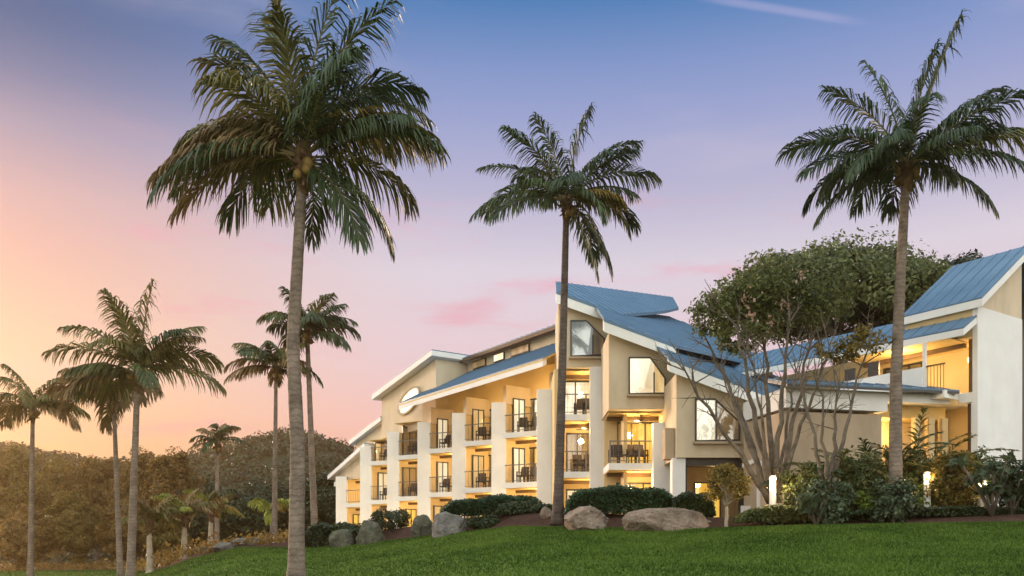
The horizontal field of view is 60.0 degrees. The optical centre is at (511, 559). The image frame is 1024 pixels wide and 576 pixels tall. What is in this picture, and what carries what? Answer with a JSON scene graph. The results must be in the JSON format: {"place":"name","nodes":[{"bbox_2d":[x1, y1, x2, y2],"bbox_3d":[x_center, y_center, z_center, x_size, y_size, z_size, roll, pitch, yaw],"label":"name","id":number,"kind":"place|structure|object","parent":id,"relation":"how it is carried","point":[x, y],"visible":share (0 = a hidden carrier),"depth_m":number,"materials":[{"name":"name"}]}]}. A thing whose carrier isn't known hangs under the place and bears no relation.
{"place":"outdoors","nodes":[
{"label":"outdoors","id":0,"kind":"place"},
{"bbox_2d":[0,439,345,561],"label":"hill","id":1,"kind":"structure","parent":0,"point":[267,460],"depth_m":204.78,"materials":[{"name":"green plant"}]},
{"bbox_2d":[0,425,355,564],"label":"forest","id":2,"kind":"object","parent":1,"relation":"on","point":[241,450],"visible":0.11,"depth_m":207.77,"materials":[{"name":"green plant"}]},
{"bbox_2d":[0,0,1023,461],"label":"sky","id":3,"kind":"structure","parent":0,"point":[95,96],"materials":[{"name":"purple"}]},
{"bbox_2d":[1,526,1023,575],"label":"lawn","id":4,"kind":"structure","parent":0,"point":[541,561],"depth_m":22.69,"materials":[{"name":"green plant"}]},
{"bbox_2d":[0,363,90,575],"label":"palm tree","id":5,"kind":"object","parent":4,"relation":"on","point":[29,400],"visible":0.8,"depth_m":45.88,"materials":[{"name":"green plant"}]},
{"bbox_2d":[45,361,164,575],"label":"palm tree","id":6,"kind":"object","parent":4,"relation":"on","point":[112,415],"visible":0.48,"depth_m":41.88,"materials":[{"name":"green plant"}]},
{"bbox_2d":[40,278,226,575],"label":"palm tree","id":7,"kind":"object","parent":4,"relation":"on","point":[136,352],"visible":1,"depth_m":37.81,"materials":[{"name":"green plant"}]},
{"bbox_2d":[113,494,183,572],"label":"palm tree","id":8,"kind":"object","parent":4,"relation":"on","point":[147,516],"visible":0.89,"depth_m":46.85,"materials":[{"name":"green plant"}]},
{"bbox_2d":[144,0,450,575],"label":"palm tree","id":9,"kind":"object","parent":4,"relation":"on","point":[227,147],"visible":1,"depth_m":19.85,"materials":[{"name":"green plant"}]},
{"bbox_2d":[328,529,353,547],"bbox_3d":[-7.935,-0.883,41.216,1.190,1.112,0.833,0,0,0],"label":"boulder","id":10,"kind":"object","parent":4,"relation":"on","point":[341,537],"visible":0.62,"depth_m":40.98,"materials":[{"name":"stone"}]},
{"bbox_2d":[356,520,384,544],"bbox_3d":[-6.460,-1.088,40.601,1.212,1.495,0.915,0,0,18],"label":"boulder","id":11,"kind":"object","parent":4,"relation":"on","point":[370,532],"visible":0.69,"depth_m":40.27,"materials":[{"name":"stone"}]},
{"bbox_2d":[621,507,708,531],"bbox_3d":[5.146,-1.206,29.851,2.958,1.097,1.331,0,0,0],"label":"boulder","id":12,"kind":"object","parent":4,"relation":"on","point":[662,519],"visible":0.63,"depth_m":29.39,"materials":[{"name":"grey stone"}]},
{"bbox_2d":[7,513,1023,570],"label":"mulch bed","id":13,"kind":"object","parent":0,"point":[528,519],"visible":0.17,"depth_m":32.14,"materials":[{"name":"brown soil"}]},
{"bbox_2d":[11,454,92,564],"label":"garden tree","id":14,"kind":"object","parent":13,"relation":"on","point":[54,479],"visible":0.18,"depth_m":98.62,"materials":[{"name":"green plant"}]},
{"bbox_2d":[93,499,146,565],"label":"garden tree","id":15,"kind":"object","parent":13,"relation":"on","point":[105,531],"visible":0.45,"depth_m":77.00,"materials":[{"name":"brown plant"}]},
{"bbox_2d":[0,518,353,571],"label":"undergrowth","id":16,"kind":"object","parent":13,"relation":"on","point":[170,558],"visible":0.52,"depth_m":49.54,"materials":[{"name":"brown plant"}]},
{"bbox_2d":[151,489,222,559],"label":"palm tree","id":17,"kind":"object","parent":13,"relation":"on","point":[184,507],"visible":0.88,"depth_m":48.85,"materials":[{"name":"green plant"}]},
{"bbox_2d":[178,487,246,544],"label":"palm tree","id":18,"kind":"object","parent":13,"relation":"on","point":[216,497],"visible":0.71,"depth_m":52.87,"materials":[{"name":"green plant"}]},
{"bbox_2d":[208,542,233,551],"bbox_3d":[-15.073,-0.651,46.007,1.245,0.565,0.872,0,0,0],"label":"boulder","id":19,"kind":"object","parent":13,"relation":"on","point":[221,546],"visible":0.69,"depth_m":45.74,"materials":[{"name":"grey stone"}]},
{"bbox_2d":[231,538,246,546],"bbox_3d":[-14.473,-0.885,47.026,0.933,0.577,0.653,0,0,0],"label":"boulder","id":20,"kind":"object","parent":13,"relation":"on","point":[238,540],"visible":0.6,"depth_m":46.80,"materials":[{"name":"grey stone"}]},
{"bbox_2d":[247,497,288,533],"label":"palm tree","id":21,"kind":"object","parent":13,"relation":"on","point":[282,504],"visible":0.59,"depth_m":53.40,"materials":[{"name":"green plant"}]},
{"bbox_2d":[223,340,323,542],"bbox_3d":[-13.222,-6.665,49.615,4.848,11.654,4.903,0,0,-43],"label":"palm tree","id":22,"kind":"object","parent":13,"relation":"on","point":[258,355],"visible":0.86,"depth_m":49.85,"materials":[{"name":"green plant"}]},
{"bbox_2d":[256,286,360,524],"bbox_3d":[-11.469,-8.119,49.957,4.981,14.281,5.413,0,0,45],"label":"palm tree","id":23,"kind":"object","parent":13,"relation":"on","point":[314,321],"visible":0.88,"depth_m":49.84,"materials":[{"name":"green plant"}]},
{"bbox_2d":[305,521,357,546],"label":"hedge","id":24,"kind":"object","parent":13,"relation":"on","point":[318,533],"visible":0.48,"depth_m":41.85,"materials":[{"name":"green plant"}]},
{"bbox_2d":[340,523,361,543],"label":"shrub","id":25,"kind":"object","parent":13,"relation":"on","point":[354,528],"visible":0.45,"depth_m":41.43,"materials":[{"name":"green plant"}]},
{"bbox_2d":[368,506,412,531],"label":"shrub","id":26,"kind":"object","parent":13,"relation":"on","point":[395,516],"visible":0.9,"depth_m":41.67,"materials":[{"name":"green plant"}]},
{"bbox_2d":[411,514,432,537],"bbox_3d":[-3.926,-1.301,38.994,1.056,1.436,0.739,0,0,0],"label":"boulder","id":27,"kind":"object","parent":13,"relation":"on","point":[421,525],"visible":0.62,"depth_m":38.74,"materials":[{"name":"stone"}]},
{"bbox_2d":[432,511,467,537],"bbox_3d":[-2.568,-1.312,36.657,1.552,1.393,1.087,0,0,0],"label":"boulder","id":28,"kind":"object","parent":13,"relation":"on","point":[446,523],"visible":0.66,"depth_m":36.26,"materials":[{"name":"grey stone"}]},
{"bbox_2d":[465,513,500,528],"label":"shrub","id":29,"kind":"object","parent":13,"relation":"on","point":[487,520],"visible":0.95,"depth_m":35.84,"materials":[{"name":"green plant"}]},
{"bbox_2d":[439,493,539,517],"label":"hedge","id":30,"kind":"object","parent":13,"relation":"on","point":[466,507],"visible":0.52,"depth_m":37.07,"materials":[{"name":"green plant"}]},
{"bbox_2d":[489,501,525,515],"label":"shrub","id":31,"kind":"object","parent":13,"relation":"on","point":[503,509],"visible":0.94,"depth_m":35.77,"materials":[{"name":"green plant"}]},
{"bbox_2d":[517,500,552,513],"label":"shrub","id":32,"kind":"object","parent":13,"relation":"on","point":[531,507],"visible":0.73,"depth_m":35.90,"materials":[{"name":"green plant"}]},
{"bbox_2d":[540,507,551,518],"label":"boulder","id":33,"kind":"object","parent":13,"relation":"on","point":[545,512],"visible":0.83,"depth_m":34.47,"materials":[{"name":"grey stone"}]},
{"bbox_2d":[468,102,662,524],"bbox_3d":[1.905,-9.310,34.118,6.880,15.976,6.001,0,0,-38],"label":"palm tree","id":34,"kind":"object","parent":13,"relation":"on","point":[603,200],"visible":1,"depth_m":33.37,"materials":[{"name":"green plant"}]},
{"bbox_2d":[564,506,608,529],"bbox_3d":[2.638,-1.317,31.202,1.633,1.187,1.143,0,0,0],"label":"boulder","id":35,"kind":"object","parent":13,"relation":"on","point":[585,517],"visible":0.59,"depth_m":30.81,"materials":[{"name":"grey stone"}]},
{"bbox_2d":[562,484,674,515],"bbox_3d":[4.028,-2.203,32.995,4.322,1.248,1.689,0,0,0],"label":"hedge","id":36,"kind":"object","parent":13,"relation":"on","point":[611,499],"visible":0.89,"depth_m":32.39,"materials":[{"name":"green plant"}]},
{"bbox_2d":[668,490,715,516],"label":"hedge","id":37,"kind":"object","parent":13,"relation":"on","point":[688,500],"visible":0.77,"depth_m":31.51,"materials":[{"name":"green plant"}]},
{"bbox_2d":[701,462,754,526],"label":"clipped tree","id":38,"kind":"object","parent":13,"relation":"on","point":[723,473],"visible":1,"depth_m":28.80,"materials":[{"name":"green plant"}]},
{"bbox_2d":[650,253,859,503],"bbox_3d":[8.260,-6.195,30.348,7.378,8.572,5.357,0,0,0],"label":"spreading tree","id":39,"kind":"object","parent":13,"relation":"on","point":[747,298],"visible":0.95,"depth_m":30.00,"materials":[{"name":"green plant"}]},
{"bbox_2d":[769,476,776,523],"bbox_3d":[8.533,-1.957,29.000,0.249,1.583,0.253,0,0,0],"label":"bollard lamp","id":40,"kind":"object","parent":13,"relation":"on","point":[772,495],"visible":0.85,"depth_m":28.91,"materials":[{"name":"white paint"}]},
{"bbox_2d":[732,504,866,525],"bbox_3d":[9.254,-1.453,28.604,4.325,0.722,0.988,0,0,0],"label":"hedge","id":41,"kind":"object","parent":13,"relation":"on","point":[778,513],"visible":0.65,"depth_m":28.25,"materials":[{"name":"green plant"}]},
{"bbox_2d":[748,462,864,501],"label":"clump palm","id":42,"kind":"object","parent":13,"relation":"on","point":[765,483],"visible":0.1,"depth_m":30.12,"materials":[{"name":"green plant"}]},
{"bbox_2d":[778,460,845,505],"bbox_3d":[9.883,-2.296,29.208,2.285,2.008,1.771,0,0,0],"label":"shrub","id":43,"kind":"object","parent":13,"relation":"on","point":[811,473],"visible":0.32,"depth_m":28.99,"materials":[{"name":"green plant"}]},
{"bbox_2d":[795,488,835,523],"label":"broad leaved plant","id":44,"kind":"object","parent":13,"relation":"on","point":[810,505],"visible":0.88,"depth_m":27.41,"materials":[{"name":"green plant"}]},
{"bbox_2d":[794,469,857,524],"bbox_3d":[9.949,-1.957,28.029,1.914,1.874,1.378,0,0,0],"label":"shrub","id":45,"kind":"object","parent":13,"relation":"on","point":[836,513],"visible":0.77,"depth_m":27.64,"materials":[{"name":"green plant"}]},
{"bbox_2d":[784,296,895,491],"bbox_3d":[10.532,-5.375,28.199,3.715,6.676,3.314,0,0,0],"label":"spreading tree","id":46,"kind":"object","parent":13,"relation":"on","point":[853,345],"visible":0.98,"depth_m":28.47,"materials":[{"name":"green plant"}]},
{"bbox_2d":[766,448,922,506],"bbox_3d":[11.252,-2.811,30.238,4.870,2.466,5.137,0,0,-30],"label":"clump palm","id":47,"kind":"object","parent":13,"relation":"on","point":[845,451],"visible":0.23,"depth_m":28.93,"materials":[{"name":"green plant"}]},
{"bbox_2d":[831,444,887,509],"bbox_3d":[11.446,-2.633,29.507,2.156,2.489,2.214,0,0,32],"label":"shrub","id":48,"kind":"object","parent":13,"relation":"on","point":[864,480],"visible":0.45,"depth_m":28.92,"materials":[{"name":"green plant"}]},
{"bbox_2d":[840,488,885,519],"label":"shrub","id":49,"kind":"object","parent":13,"relation":"on","point":[864,500],"visible":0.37,"depth_m":27.97,"materials":[{"name":"green plant"}]},
{"bbox_2d":[811,431,958,478],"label":"clump palm","id":50,"kind":"object","parent":13,"relation":"on","point":[864,445],"visible":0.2,"depth_m":29.78,"materials":[{"name":"green plant"}]},
{"bbox_2d":[868,477,925,522],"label":"shrub","id":51,"kind":"object","parent":13,"relation":"on","point":[897,493],"visible":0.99,"depth_m":27.32,"materials":[{"name":"green plant"}]},
{"bbox_2d":[775,8,1023,517],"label":"palm tree","id":52,"kind":"object","parent":13,"relation":"on","point":[882,164],"visible":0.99,"depth_m":28.13,"materials":[{"name":"green plant"}]},
{"bbox_2d":[902,454,931,506],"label":"shrub","id":53,"kind":"object","parent":13,"relation":"on","point":[916,477],"visible":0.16,"depth_m":29.37,"materials":[{"name":"green plant"}]},
{"bbox_2d":[912,482,937,506],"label":"shrub","id":54,"kind":"object","parent":13,"relation":"on","point":[920,488],"visible":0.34,"depth_m":28.76,"materials":[{"name":"green plant"}]},
{"bbox_2d":[923,472,930,506],"bbox_3d":[13.396,-2.129,28.600,0.249,1.420,0.253,0,0,0],"label":"bollard lamp","id":55,"kind":"object","parent":13,"relation":"on","point":[925,474],"visible":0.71,"depth_m":28.52,"materials":[{"name":"white paint"}]},
{"bbox_2d":[844,505,1023,519],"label":"hedge","id":56,"kind":"object","parent":13,"relation":"on","point":[951,510],"visible":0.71,"depth_m":27.58,"materials":[{"name":"green plant"}]},
{"bbox_2d":[851,407,1020,474],"bbox_3d":[14.187,-3.274,30.951,6.066,3.432,5.414,0,0,0],"label":"clump palm","id":57,"kind":"object","parent":13,"relation":"on","point":[920,417],"visible":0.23,"depth_m":30.03,"materials":[{"name":"green plant"}]},
{"bbox_2d":[862,443,1023,488],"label":"clump palm","id":58,"kind":"object","parent":13,"relation":"on","point":[932,459],"visible":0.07,"depth_m":30.16,"materials":[{"name":"green plant"}]},
{"bbox_2d":[914,450,981,506],"bbox_3d":[14.122,-2.465,28.525,1.992,2.166,1.763,0,0,0],"label":"shrub","id":59,"kind":"object","parent":13,"relation":"on","point":[944,494],"visible":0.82,"depth_m":28.32,"materials":[{"name":"green plant"}]},
{"bbox_2d":[939,445,1001,505],"bbox_3d":[15.537,-2.635,29.987,2.373,2.518,1.871,0,0,0],"label":"shrub","id":60,"kind":"object","parent":13,"relation":"on","point":[978,456],"visible":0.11,"depth_m":29.72,"materials":[{"name":"green plant"}]},
{"bbox_2d":[977,480,987,505],"bbox_3d":[15.284,-2.003,28.800,0.340,1.140,0.345,0,0,0],"label":"bollard lamp","id":61,"kind":"object","parent":13,"relation":"on","point":[980,502],"visible":0.26,"depth_m":28.70,"materials":[{"name":"white paint"}]},
{"bbox_2d":[948,450,1018,516],"bbox_3d":[14.852,-2.329,27.514,2.073,2.057,1.868,0,0,-36],"label":"broad leaved plant","id":62,"kind":"object","parent":13,"relation":"on","point":[995,485],"visible":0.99,"depth_m":27.12,"materials":[{"name":"green plant"}]},
{"bbox_2d":[980,463,1023,514],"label":"broad leaved plant","id":63,"kind":"object","parent":13,"relation":"on","point":[1015,493],"visible":0.75,"depth_m":27.26,"materials":[{"name":"green plant"}]},
{"bbox_2d":[985,459,1023,507],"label":"shrub","id":64,"kind":"object","parent":13,"relation":"on","point":[1020,503],"visible":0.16,"depth_m":28.35,"materials":[{"name":"green plant"}]},
{"bbox_3d":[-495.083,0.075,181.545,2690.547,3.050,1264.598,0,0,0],"label":"ground","id":65,"kind":"structure","parent":0,"visible":0},
{"bbox_2d":[0,442,57,565],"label":"garden tree","id":66,"kind":"object","parent":65,"relation":"on","point":[14,491],"visible":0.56,"depth_m":91.14,"materials":[{"name":"green plant"}]},
{"bbox_2d":[0,503,58,569],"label":"garden tree","id":67,"kind":"object","parent":65,"relation":"on","point":[14,534],"visible":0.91,"depth_m":77.01,"materials":[{"name":"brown plant"}]},
{"bbox_2d":[44,489,104,567],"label":"garden tree","id":68,"kind":"object","parent":65,"relation":"on","point":[77,539],"visible":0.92,"depth_m":79.05,"materials":[{"name":"green plant"}]},
{"bbox_2d":[52,455,130,564],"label":"garden tree","id":69,"kind":"object","parent":65,"relation":"on","point":[98,473],"visible":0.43,"depth_m":94.22,"materials":[{"name":"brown plant"}]},
{"bbox_2d":[103,445,175,559],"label":"garden tree","id":70,"kind":"object","parent":65,"relation":"on","point":[144,477],"visible":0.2,"depth_m":88.80,"materials":[{"name":"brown plant"}]},
{"bbox_2d":[140,503,194,559],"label":"garden tree","id":71,"kind":"object","parent":65,"relation":"on","point":[170,535],"visible":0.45,"depth_m":74.60,"materials":[{"name":"green plant"}]},
{"bbox_2d":[137,446,205,547],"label":"garden tree","id":72,"kind":"object","parent":65,"relation":"on","point":[162,467],"visible":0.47,"depth_m":84.84,"materials":[{"name":"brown plant"}]},
{"bbox_2d":[175,474,221,547],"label":"garden tree","id":73,"kind":"object","parent":65,"relation":"on","point":[208,488],"visible":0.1,"depth_m":94.87,"materials":[{"name":"green plant"}]},
{"bbox_2d":[187,501,213,544],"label":"garden tree","id":74,"kind":"object","parent":65,"relation":"on","point":[201,524],"visible":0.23,"depth_m":82.38,"materials":[{"name":"green plant"}]},
{"bbox_2d":[187,423,250,540],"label":"palm tree","id":75,"kind":"object","parent":65,"relation":"on","point":[218,438],"visible":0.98,"depth_m":67.84,"materials":[{"name":"green plant"}]},
{"bbox_2d":[213,488,269,541],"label":"garden tree","id":76,"kind":"object","parent":65,"relation":"on","point":[230,524],"visible":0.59,"depth_m":78.77,"materials":[{"name":"green plant"}]},
{"bbox_2d":[242,477,288,535],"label":"garden tree","id":77,"kind":"object","parent":65,"relation":"on","point":[282,492],"visible":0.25,"depth_m":86.97,"materials":[{"name":"green plant"}]},
{"bbox_2d":[305,470,335,530],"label":"garden tree","id":78,"kind":"object","parent":65,"relation":"on","point":[326,496],"visible":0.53,"depth_m":76.64,"materials":[{"name":"green plant"}]},
{"bbox_2d":[328,281,783,529],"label":"resort building","id":79,"kind":"structure","parent":65,"relation":"on","point":[614,375],"depth_m":47.72,"materials":[{"name":"beige paint"}]},
{"bbox_2d":[379,488,386,499],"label":"balcony chair","id":80,"kind":"object","parent":79,"relation":"on","point":[384,493],"visible":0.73,"depth_m":66.56,"materials":[{"name":"wicker"}]},
{"bbox_2d":[397,386,420,414],"bbox_3d":[-7.317,-11.300,62.921,0.138,1.822,3.323,0,0,-34],"label":"oval window","id":81,"kind":"structure","parent":79,"relation":"in","point":[412,391],"depth_m":62.85,"materials":[{"name":"white"}]},
{"bbox_2d":[407,442,416,454],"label":"balcony chair","id":82,"kind":"object","parent":79,"relation":"on","point":[414,447],"visible":0.81,"depth_m":62.68,"materials":[{"name":"wicker"}]},
{"bbox_2d":[408,483,416,495],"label":"balcony chair","id":83,"kind":"object","parent":79,"relation":"on","point":[413,487],"visible":0.81,"depth_m":62.83,"materials":[{"name":"wicker"}]},
{"bbox_2d":[439,478,449,491],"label":"balcony chair","id":84,"kind":"object","parent":79,"relation":"on","point":[445,483],"visible":0.88,"depth_m":59.14,"materials":[{"name":"wicker"}]},
{"bbox_2d":[439,435,450,447],"bbox_3d":[-4.436,-7.853,58.983,0.520,0.980,0.660,0,0,42],"label":"balcony chair","id":85,"kind":"object","parent":79,"relation":"on","point":[445,439],"visible":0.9,"depth_m":58.99,"materials":[{"name":"wicker"}]},
{"bbox_2d":[473,358,485,369],"bbox_3d":[-2.205,-13.230,59.817,0.105,0.500,1.600,0,0,-34],"label":"window","id":86,"kind":"structure","parent":79,"relation":"in","point":[480,363],"depth_m":59.70,"materials":[{"name":"brown glass"}]},
{"bbox_2d":[475,427,485,440],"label":"balcony chair","id":87,"kind":"object","parent":79,"relation":"on","point":[481,431],"visible":0.88,"depth_m":55.44,"materials":[{"name":"wicker"}]},
{"bbox_2d":[476,473,485,487],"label":"balcony chair","id":88,"kind":"object","parent":79,"relation":"on","point":[481,477],"visible":0.85,"depth_m":55.45,"materials":[{"name":"wicker"}]},
{"bbox_2d":[494,352,504,362],"bbox_3d":[-0.849,-13.230,57.837,0.105,0.500,1.200,0,0,-34],"label":"window","id":89,"kind":"structure","parent":79,"relation":"in","point":[498,357],"depth_m":57.69,"materials":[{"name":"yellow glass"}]},
{"bbox_2d":[511,343,529,356],"bbox_3d":[0.507,-13.230,55.857,0.105,0.500,2.000,0,0,-34],"label":"window","id":90,"kind":"structure","parent":79,"relation":"in","point":[524,348],"depth_m":55.73,"materials":[{"name":"beige glass"}]},
{"bbox_2d":[516,467,528,481],"bbox_3d":[0.636,-4.953,51.568,0.520,0.980,0.660,0,0,31],"label":"balcony chair","id":91,"kind":"object","parent":79,"relation":"on","point":[523,472],"visible":0.86,"depth_m":51.53,"materials":[{"name":"wicker"}]},
{"bbox_2d":[517,417,527,431],"bbox_3d":[0.612,-7.853,51.577,0.520,0.980,0.660,0,0,12],"label":"balcony chair","id":92,"kind":"object","parent":79,"relation":"on","point":[522,421],"visible":0.74,"depth_m":51.75,"materials":[{"name":"wicker"}]},
{"bbox_2d":[527,417,536,430],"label":"balcony chair","id":93,"kind":"object","parent":79,"relation":"on","point":[530,425],"visible":0.53,"depth_m":51.16,"materials":[{"name":"wicker"}]},
{"bbox_2d":[528,466,536,481],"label":"balcony chair","id":94,"kind":"object","parent":79,"relation":"on","point":[531,473],"visible":0.54,"depth_m":51.48,"materials":[{"name":"wicker"}]},
{"bbox_2d":[572,455,584,471],"bbox_3d":[3.446,-4.953,45.546,0.520,0.980,0.660,0,0,-18],"label":"balcony chair","id":95,"kind":"object","parent":79,"relation":"on","point":[576,460],"visible":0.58,"depth_m":45.66,"materials":[{"name":"wicker"}]},
{"bbox_2d":[574,399,583,413],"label":"balcony chair","id":96,"kind":"object","parent":79,"relation":"on","point":[578,405],"visible":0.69,"depth_m":45.60,"materials":[{"name":"wicker"}]},
{"bbox_2d":[569,320,604,358],"bbox_3d":[3.787,-11.050,44.389,1.883,1.943,0.218,0,0,0],"label":"window","id":97,"kind":"structure","parent":79,"relation":"in","point":[586,342],"depth_m":44.47,"materials":[{"name":"clear glass"}]},
{"bbox_2d":[608,445,619,462],"bbox_3d":[4.810,-4.953,41.598,0.520,0.980,0.660,0,0,13],"label":"balcony chair","id":98,"kind":"object","parent":79,"relation":"on","point":[615,450],"visible":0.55,"depth_m":41.77,"materials":[{"name":"wicker"}]},
{"bbox_2d":[617,444,629,462],"bbox_3d":[5.218,-4.953,41.495,0.520,0.980,0.660,0,0,20],"label":"balcony chair","id":99,"kind":"object","parent":79,"relation":"on","point":[621,454],"visible":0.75,"depth_m":41.48,"materials":[{"name":"wicker"}]},
{"bbox_2d":[628,445,636,462],"bbox_3d":[5.597,-4.953,41.600,0.520,0.980,0.660,0,0,5],"label":"balcony chair","id":100,"kind":"object","parent":79,"relation":"on","point":[632,454],"visible":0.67,"depth_m":41.61,"materials":[{"name":"wicker"}]},
{"bbox_2d":[633,444,648,462],"bbox_3d":[6.025,-4.953,41.497,0.520,0.980,0.660,0,0,-15],"label":"balcony chair","id":101,"kind":"object","parent":79,"relation":"on","point":[635,447],"visible":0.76,"depth_m":41.66,"materials":[{"name":"wicker"}]},
{"bbox_2d":[627,357,665,396],"bbox_3d":[6.132,-8.313,40.189,1.829,1.805,0.218,0,0,0],"label":"window","id":102,"kind":"structure","parent":79,"relation":"in","point":[645,380],"depth_m":40.27,"materials":[{"name":"clear glass"}]},
{"bbox_2d":[694,482,720,516],"bbox_3d":[9.000,-2.550,40.839,1.200,2.100,0.118,0,0,0],"label":"window","id":103,"kind":"structure","parent":79,"relation":"in","point":[699,487],"depth_m":40.87,"materials":[{"name":"yellow glass"}]},
{"bbox_2d":[693,398,742,443],"bbox_3d":[8.605,-5.810,37.089,2.035,1.908,0.218,0,0,0],"label":"window","id":104,"kind":"structure","parent":79,"relation":"in","point":[707,431],"depth_m":37.17,"materials":[{"name":"clear glass"}]},
{"bbox_2d":[718,224,956,363],"bbox_3d":[20.712,-10.838,55.889,16.156,19.215,12.300,0,0,0],"label":"shade tree","id":105,"kind":"object","parent":65,"relation":"on","point":[874,267],"visible":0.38,"depth_m":52.46,"materials":[{"name":"green plant"}]},
{"bbox_2d":[726,246,1023,512],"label":"tower wing","id":106,"kind":"structure","parent":65,"relation":"on","point":[963,359],"depth_m":35.05,"materials":[{"name":"dark bronze"},{"name":"blue metal"},{"name":"stucco"}]},
{"bbox_2d":[855,273,934,327],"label":"shade tree","id":107,"kind":"object","parent":65,"relation":"on","point":[873,312],"visible":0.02,"depth_m":57.37,"materials":[{"name":"green plant"}]},
{"bbox_2d":[935,248,985,269],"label":"shade tree","id":108,"kind":"object","parent":65,"relation":"on","point":[964,259],"visible":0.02,"depth_m":60.69,"materials":[{"name":"green plant"}]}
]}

